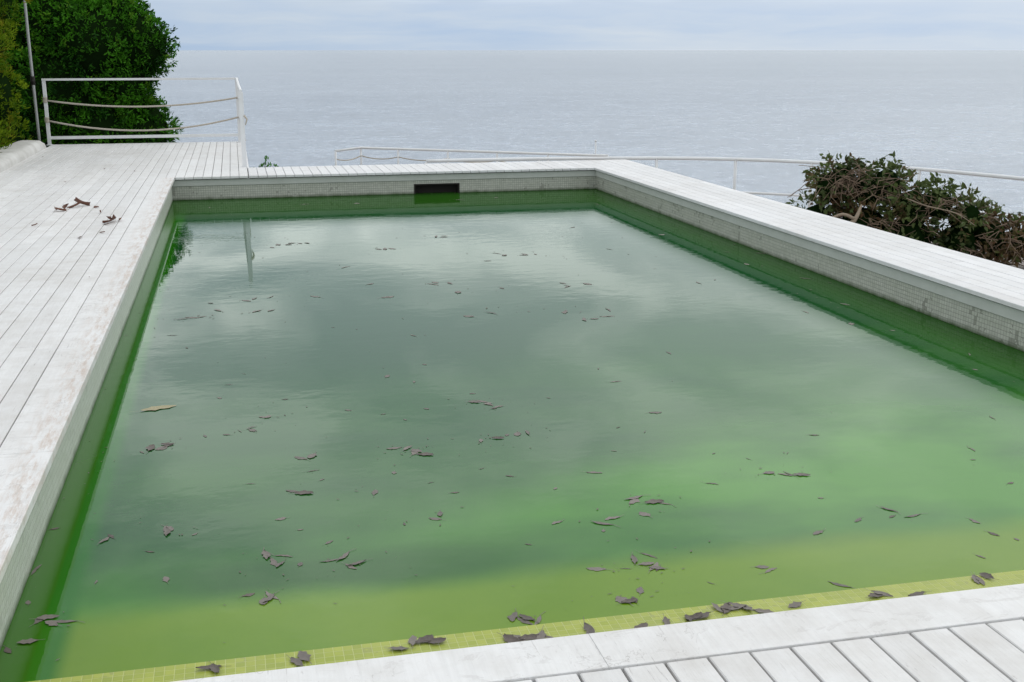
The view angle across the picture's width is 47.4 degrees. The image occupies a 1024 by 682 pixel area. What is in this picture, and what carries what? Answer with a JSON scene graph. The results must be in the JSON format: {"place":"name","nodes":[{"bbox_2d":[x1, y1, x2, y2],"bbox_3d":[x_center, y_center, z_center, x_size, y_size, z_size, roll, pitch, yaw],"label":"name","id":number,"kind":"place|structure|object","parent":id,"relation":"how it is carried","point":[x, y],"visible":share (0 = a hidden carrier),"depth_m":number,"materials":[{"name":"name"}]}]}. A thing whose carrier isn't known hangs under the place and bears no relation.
{"place":"outdoors","nodes":[
{"label":"outdoors","id":0,"kind":"place"},
{"bbox_2d":[141,0,1023,49],"label":"sky","id":1,"kind":"structure","parent":0,"point":[201,24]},
{"bbox_2d":[152,50,1023,233],"bbox_3d":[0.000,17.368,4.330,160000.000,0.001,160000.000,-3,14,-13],"label":"sea","id":2,"kind":"structure","parent":0,"point":[960,110],"depth_m":374.90,"materials":[{"name":"grey liquid"}]},
{"bbox_2d":[931,242,1023,268],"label":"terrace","id":3,"kind":"structure","parent":0,"point":[1020,267],"depth_m":14.63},
{"bbox_2d":[425,156,1023,217],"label":"railing","id":4,"kind":"object","parent":3,"relation":"on","point":[811,163],"visible":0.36,"depth_m":17.70,"materials":[{"name":"white metal"}]},
{"bbox_2d":[785,151,1023,269],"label":"shrub","id":5,"kind":"object","parent":3,"relation":"on","point":[842,188],"visible":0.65,"depth_m":14.05,"materials":[{"name":"green plant"}]},
{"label":"terrain","id":6,"kind":"structure","parent":0,"visible":0},
{"bbox_2d":[0,0,31,152],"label":"hedge","id":7,"kind":"object","parent":6,"relation":"on","point":[10,133],"visible":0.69,"depth_m":18.93,"materials":[{"name":"green plant"}]},
{"bbox_2d":[23,0,40,140],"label":"pole","id":8,"kind":"object","parent":6,"relation":"on","point":[32,77],"visible":0.88,"depth_m":19.66,"materials":[{"name":"grey metal"}]},
{"bbox_2d":[1,0,182,146],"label":"shrub","id":9,"kind":"object","parent":6,"relation":"on","point":[98,39],"visible":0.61,"depth_m":23.32,"materials":[{"name":"green plant"}]},
{"bbox_2d":[259,155,277,166],"bbox_3d":[-3.566,-2.107,17.577,0.803,1.386,0.546,-7,16,-26],"label":"plant","id":10,"kind":"object","parent":6,"relation":"on","point":[263,164],"visible":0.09,"depth_m":17.43,"materials":[{"name":"green plant"}]},
{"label":"deck base","id":11,"kind":"structure","parent":6,"relation":"on","visible":0},
{"bbox_2d":[0,142,1023,681],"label":"deck","id":12,"kind":"structure","parent":11,"relation":"on","point":[52,264],"depth_m":7.63,"materials":[{"name":"grey wood"}]},
{"bbox_2d":[0,140,46,171],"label":"wall","id":13,"kind":"structure","parent":12,"relation":"on","point":[14,153],"depth_m":17.59,"materials":[{"name":"white paint"}]},
{"bbox_2d":[67,201,80,207],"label":"fallen leaf","id":14,"kind":"object","parent":12,"relation":"on","point":[76,204],"visible":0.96,"depth_m":12.18,"materials":[{"name":"brown plant"}]},
{"bbox_2d":[74,197,89,205],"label":"fallen leaf","id":15,"kind":"object","parent":12,"relation":"on","point":[76,199],"visible":0.95,"depth_m":12.32,"materials":[{"name":"brown plant"}]},
{"bbox_2d":[41,77,247,166],"bbox_3d":[-5.866,-3.458,18.176,3.367,1.148,4.814,-3,14,-13],"label":"railing","id":16,"kind":"object","parent":12,"relation":"on","point":[241,123],"visible":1,"depth_m":20.26,"materials":[{"name":"white metal"}]},
{"bbox_2d":[0,159,1023,681],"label":"swimming pool","id":17,"kind":"structure","parent":12,"relation":"in","point":[970,293],"depth_m":5.47,"materials":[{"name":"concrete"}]},
{"bbox_2d":[196,665,220,668],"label":"fallen leaf","id":18,"kind":"object","parent":17,"relation":"on","point":[204,667],"visible":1,"depth_m":3.68,"materials":[{"name":"plant"}]},
{"bbox_2d":[208,660,219,672],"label":"fallen leaf","id":19,"kind":"object","parent":17,"relation":"on","point":[216,668],"visible":1,"depth_m":3.67,"materials":[{"name":"plant"}]},
{"bbox_2d":[287,655,303,665],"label":"fallen leaf","id":20,"kind":"object","parent":17,"relation":"on","point":[296,661],"visible":1,"depth_m":3.71,"materials":[{"name":"plant"}]},
{"bbox_2d":[297,651,311,663],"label":"fallen leaf","id":21,"kind":"object","parent":17,"relation":"on","point":[302,655],"visible":1,"depth_m":3.75,"materials":[{"name":"plant"}]},
{"bbox_2d":[390,646,407,649],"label":"fallen leaf","id":22,"kind":"object","parent":17,"relation":"on","point":[399,647],"visible":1,"depth_m":3.80,"materials":[{"name":"brown plant"}]},
{"bbox_2d":[408,635,416,647],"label":"fallen leaf","id":23,"kind":"object","parent":17,"relation":"on","point":[412,639],"visible":1,"depth_m":3.85,"materials":[{"name":"plant"}]},
{"bbox_2d":[411,634,433,645],"bbox_3d":[-0.296,0.986,3.842,0.039,0.006,0.106,15,18,37],"label":"fallen leaf","id":24,"kind":"object","parent":17,"relation":"on","point":[423,638],"visible":1,"depth_m":3.85,"materials":[{"name":"plant"}]},
{"bbox_2d":[416,637,445,643],"bbox_3d":[-0.265,0.988,3.841,0.101,0.006,0.042,-7,13,-11],"label":"fallen leaf","id":25,"kind":"object","parent":17,"relation":"on","point":[437,640],"visible":1,"depth_m":3.85,"materials":[{"name":"plant"}]},
{"bbox_2d":[499,633,519,642],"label":"fallen leaf","id":26,"kind":"object","parent":17,"relation":"on","point":[509,638],"visible":0.83,"depth_m":3.86,"materials":[{"name":"plant"}]},
{"bbox_2d":[0,189,1023,681],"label":"pool water","id":27,"kind":"structure","parent":17,"relation":"in","point":[890,405],"depth_m":5.91,"materials":[{"name":"green liquid"}]},
{"bbox_2d":[3,645,11,652],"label":"fallen leaf","id":28,"kind":"object","parent":27,"relation":"on","point":[7,650],"visible":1,"depth_m":3.80,"materials":[{"name":"plant"}]},
{"bbox_2d":[17,638,41,643],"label":"fallen leaf","id":29,"kind":"object","parent":27,"relation":"on","point":[30,640],"visible":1,"depth_m":3.86,"materials":[{"name":"brown plant"}]},
{"bbox_2d":[29,614,46,626],"bbox_3d":[-1.626,0.959,4.000,0.032,0.003,0.096,3,14,15],"label":"fallen leaf","id":30,"kind":"object","parent":27,"relation":"on","point":[37,620],"visible":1,"depth_m":4.00,"materials":[{"name":"plant"}]},
{"bbox_2d":[35,614,58,619],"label":"fallen leaf","id":31,"kind":"object","parent":27,"relation":"on","point":[44,617],"visible":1,"depth_m":4.03,"materials":[{"name":"plant"}]},
{"bbox_2d":[45,620,60,625],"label":"fallen leaf","id":32,"kind":"object","parent":27,"relation":"on","point":[51,622],"visible":1,"depth_m":3.98,"materials":[{"name":"brown plant"}]},
{"bbox_2d":[54,620,81,622],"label":"fallen leaf","id":33,"kind":"object","parent":27,"relation":"on","point":[61,621],"visible":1,"depth_m":4.00,"materials":[{"name":"plant"}]},
{"bbox_2d":[145,444,154,449],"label":"fallen leaf","id":34,"kind":"object","parent":27,"relation":"on","point":[150,447],"visible":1,"depth_m":5.74,"materials":[{"name":"plant"}]},
{"bbox_2d":[142,405,175,410],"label":"fallen leaf","id":35,"kind":"object","parent":27,"relation":"on","point":[158,407],"visible":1,"depth_m":6.38,"materials":[{"name":"beige plant"}]},
{"bbox_2d":[155,446,167,449],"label":"fallen leaf","id":36,"kind":"object","parent":27,"relation":"on","point":[161,448],"visible":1,"depth_m":5.73,"materials":[{"name":"plant"}]},
{"bbox_2d":[163,525,170,535],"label":"fallen leaf","id":37,"kind":"object","parent":27,"relation":"on","point":[166,530],"visible":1,"depth_m":4.75,"materials":[{"name":"plant"}]},
{"bbox_2d":[259,596,267,603],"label":"fallen leaf","id":38,"kind":"object","parent":27,"relation":"on","point":[262,600],"visible":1,"depth_m":4.14,"materials":[{"name":"plant"}]},
{"bbox_2d":[261,549,270,558],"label":"fallen leaf","id":39,"kind":"object","parent":27,"relation":"on","point":[265,553],"visible":1,"depth_m":4.53,"materials":[{"name":"plant"}]},
{"bbox_2d":[262,591,277,602],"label":"fallen leaf","id":40,"kind":"object","parent":27,"relation":"on","point":[269,597],"visible":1,"depth_m":4.16,"materials":[{"name":"brown plant"}]},
{"bbox_2d":[267,555,276,565],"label":"fallen leaf","id":41,"kind":"object","parent":27,"relation":"on","point":[273,561],"visible":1,"depth_m":4.46,"materials":[{"name":"grey plant"}]},
{"bbox_2d":[291,490,312,493],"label":"fallen leaf","id":42,"kind":"object","parent":27,"relation":"on","point":[303,492],"visible":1,"depth_m":5.16,"materials":[{"name":"plant"}]},
{"bbox_2d":[307,452,315,457],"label":"fallen leaf","id":43,"kind":"object","parent":27,"relation":"on","point":[311,455],"visible":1,"depth_m":5.62,"materials":[{"name":"grey plant"}]},
{"bbox_2d":[336,548,355,560],"bbox_3d":[-0.643,0.827,4.521,0.021,0.003,0.134,6,15,22],"label":"fallen leaf","id":44,"kind":"object","parent":27,"relation":"on","point":[344,555],"visible":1,"depth_m":4.51,"materials":[{"name":"grey plant"}]},
{"bbox_2d":[416,452,433,454],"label":"fallen leaf","id":45,"kind":"object","parent":27,"relation":"on","point":[426,453],"visible":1,"depth_m":5.65,"materials":[{"name":"grey plant"}]},
{"bbox_2d":[507,608,517,621],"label":"fallen leaf","id":46,"kind":"object","parent":27,"relation":"on","point":[513,616],"visible":1,"depth_m":4.03,"materials":[{"name":"plant"}]},
{"bbox_2d":[517,617,532,624],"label":"fallen leaf","id":47,"kind":"object","parent":27,"relation":"on","point":[522,620],"visible":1,"depth_m":4.00,"materials":[{"name":"plant"}]},
{"bbox_2d":[519,614,538,622],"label":"fallen leaf","id":48,"kind":"object","parent":27,"relation":"on","point":[523,616],"visible":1,"depth_m":4.02,"materials":[{"name":"plant"}]},
{"bbox_2d":[55,198,1013,660],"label":"leaf crumbs","id":49,"kind":"object","parent":27,"relation":"on","point":[459,454],"visible":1,"depth_m":5.69,"materials":[{"name":"plant"}]},
{"bbox_2d":[534,613,542,624],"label":"fallen leaf","id":50,"kind":"object","parent":27,"relation":"on","point":[538,619],"visible":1,"depth_m":4.00,"materials":[{"name":"plant"}]},
{"bbox_2d":[587,567,612,570],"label":"fallen leaf","id":51,"kind":"object","parent":27,"relation":"on","point":[595,568],"visible":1,"depth_m":4.40,"materials":[{"name":"grey plant"}]},
{"bbox_2d":[590,520,619,526],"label":"fallen leaf","id":52,"kind":"object","parent":27,"relation":"on","point":[598,522],"visible":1,"depth_m":4.82,"materials":[{"name":"grey plant"}]},
{"bbox_2d":[605,515,621,519],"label":"fallen leaf","id":53,"kind":"object","parent":27,"relation":"on","point":[615,517],"visible":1,"depth_m":4.88,"materials":[{"name":"grey plant"}]},
{"bbox_2d":[615,596,633,605],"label":"fallen leaf","id":54,"kind":"object","parent":27,"relation":"on","point":[619,599],"visible":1,"depth_m":4.16,"materials":[{"name":"plant"}]},
{"bbox_2d":[618,598,636,603],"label":"fallen leaf","id":55,"kind":"object","parent":27,"relation":"on","point":[629,600],"visible":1,"depth_m":4.14,"materials":[{"name":"brown plant"}]},
{"bbox_2d":[629,498,639,505],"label":"fallen leaf","id":56,"kind":"object","parent":27,"relation":"on","point":[633,501],"visible":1,"depth_m":5.06,"materials":[{"name":"plant"}]},
{"bbox_2d":[631,555,637,562],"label":"fallen leaf","id":57,"kind":"object","parent":27,"relation":"on","point":[634,559],"visible":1,"depth_m":4.48,"materials":[{"name":"plant"}]},
{"bbox_2d":[636,587,643,595],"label":"fallen leaf","id":58,"kind":"object","parent":27,"relation":"on","point":[640,590],"visible":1,"depth_m":4.22,"materials":[{"name":"grey plant"}]},
{"bbox_2d":[635,562,653,564],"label":"fallen leaf","id":59,"kind":"object","parent":27,"relation":"on","point":[646,563],"visible":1,"depth_m":4.44,"materials":[{"name":"grey plant"}]},
{"bbox_2d":[639,512,652,517],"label":"fallen leaf","id":60,"kind":"object","parent":27,"relation":"on","point":[644,513],"visible":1,"depth_m":4.92,"materials":[{"name":"grey plant"}]},
{"bbox_2d":[645,499,663,503],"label":"fallen leaf","id":61,"kind":"object","parent":27,"relation":"on","point":[653,501],"visible":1,"depth_m":5.05,"materials":[{"name":"grey plant"}]},
{"bbox_2d":[649,566,664,568],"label":"fallen leaf","id":62,"kind":"object","parent":27,"relation":"on","point":[656,567],"visible":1,"depth_m":4.41,"materials":[{"name":"grey plant"}]},
{"bbox_2d":[755,565,768,568],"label":"fallen leaf","id":63,"kind":"object","parent":27,"relation":"on","point":[761,566],"visible":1,"depth_m":4.42,"materials":[{"name":"grey plant"}]},
{"bbox_2d":[794,473,810,475],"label":"fallen leaf","id":64,"kind":"object","parent":27,"relation":"on","point":[800,474],"visible":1,"depth_m":5.38,"materials":[{"name":"plant"}]},
{"bbox_2d":[829,581,855,588],"bbox_3d":[1.211,0.893,4.262,0.124,0.003,0.021,9,17,34],"label":"fallen leaf","id":65,"kind":"object","parent":27,"relation":"on","point":[838,584],"visible":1,"depth_m":4.27,"materials":[{"name":"grey plant"}]},
{"bbox_2d":[514,634,538,639],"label":"fallen leaf","id":66,"kind":"object","parent":17,"relation":"on","point":[529,636],"visible":0.99,"depth_m":3.87,"materials":[{"name":"plant"}]},
{"bbox_2d":[535,625,546,639],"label":"fallen leaf","id":67,"kind":"object","parent":17,"relation":"on","point":[542,634],"visible":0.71,"depth_m":3.88,"materials":[{"name":"brown plant"}]},
{"bbox_2d":[583,617,594,633],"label":"fallen leaf","id":68,"kind":"object","parent":17,"relation":"on","point":[588,628],"visible":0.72,"depth_m":3.92,"materials":[{"name":"plant"}]},
{"bbox_2d":[634,622,647,627],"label":"fallen leaf","id":69,"kind":"object","parent":17,"relation":"on","point":[645,624],"visible":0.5,"depth_m":3.94,"materials":[{"name":"brown plant"}]},
{"bbox_2d":[662,614,670,624],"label":"fallen leaf","id":70,"kind":"object","parent":17,"relation":"on","point":[666,620],"visible":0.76,"depth_m":3.98,"materials":[{"name":"plant"}]},
{"bbox_2d":[684,614,692,620],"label":"fallen leaf","id":71,"kind":"object","parent":17,"relation":"on","point":[687,616],"visible":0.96,"depth_m":4.00,"materials":[{"name":"plant"}]},
{"bbox_2d":[686,612,701,620],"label":"fallen leaf","id":72,"kind":"object","parent":17,"relation":"on","point":[697,615],"visible":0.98,"depth_m":4.01,"materials":[{"name":"brown plant"}]},
{"bbox_2d":[694,610,714,618],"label":"fallen leaf","id":73,"kind":"object","parent":17,"relation":"on","point":[705,614],"visible":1,"depth_m":4.01,"materials":[{"name":"plant"}]},
{"bbox_2d":[711,602,726,614],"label":"fallen leaf","id":74,"kind":"object","parent":17,"relation":"on","point":[717,607],"visible":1,"depth_m":4.07,"materials":[{"name":"plant"}]},
{"bbox_2d":[720,603,730,615],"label":"fallen leaf","id":75,"kind":"object","parent":17,"relation":"on","point":[726,607],"visible":1,"depth_m":4.07,"materials":[{"name":"brown plant"}]},
{"bbox_2d":[720,600,746,608],"bbox_3d":[0.783,0.924,4.090,0.114,0.004,0.034,12,17,22],"label":"fallen leaf","id":76,"kind":"object","parent":17,"relation":"on","point":[733,604],"visible":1,"depth_m":4.09,"materials":[{"name":"brown plant"}]},
{"bbox_2d":[721,605,749,609],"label":"fallen leaf","id":77,"kind":"object","parent":17,"relation":"on","point":[734,608],"visible":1,"depth_m":4.08,"materials":[{"name":"plant"}]},
{"bbox_2d":[741,604,755,611],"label":"fallen leaf","id":78,"kind":"object","parent":17,"relation":"on","point":[748,607],"visible":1,"depth_m":4.07,"materials":[{"name":"plant"}]},
{"bbox_2d":[753,608,772,612],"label":"fallen leaf","id":79,"kind":"object","parent":17,"relation":"on","point":[763,610],"visible":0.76,"depth_m":4.05,"materials":[{"name":"plant"}]},
{"bbox_2d":[788,600,805,607],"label":"fallen leaf","id":80,"kind":"object","parent":17,"relation":"on","point":[795,604],"visible":1,"depth_m":4.10,"materials":[{"name":"brown plant"}]},
{"bbox_2d":[866,593,882,597],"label":"fallen leaf","id":81,"kind":"object","parent":17,"relation":"on","point":[874,595],"visible":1,"depth_m":4.17,"materials":[{"name":"brown plant"}]},
{"bbox_2d":[864,588,892,596],"bbox_3d":[1.314,0.901,4.183,0.105,0.004,0.026,12,20,22],"label":"fallen leaf","id":82,"kind":"object","parent":17,"relation":"on","point":[883,593],"visible":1,"depth_m":4.18,"materials":[{"name":"grey plant"}]},
{"bbox_2d":[908,591,927,595],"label":"fallen leaf","id":83,"kind":"object","parent":17,"relation":"on","point":[917,593],"visible":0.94,"depth_m":4.18,"materials":[{"name":"brown plant"}]},
{"bbox_2d":[971,572,978,583],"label":"fallen leaf","id":84,"kind":"object","parent":17,"relation":"on","point":[974,578],"visible":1,"depth_m":4.30,"materials":[{"name":"grey plant"}]},
{"bbox_2d":[974,573,984,584],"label":"fallen leaf","id":85,"kind":"object","parent":17,"relation":"on","point":[981,580],"visible":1,"depth_m":4.28,"materials":[{"name":"grey plant"}]},
{"bbox_2d":[979,572,998,579],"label":"fallen leaf","id":86,"kind":"object","parent":17,"relation":"on","point":[986,575],"visible":1,"depth_m":4.32,"materials":[{"name":"grey plant"}]},
{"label":"terrace","id":87,"kind":"structure","parent":0,"visible":0},
{"bbox_2d":[334,147,608,165],"bbox_3d":[-0.952,-4.224,29.054,6.937,1.040,1.185,3,14,11],"label":"railing","id":88,"kind":"object","parent":87,"relation":"on","point":[476,151],"visible":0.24,"depth_m":29.14,"materials":[{"name":"white metal"}]}
]}

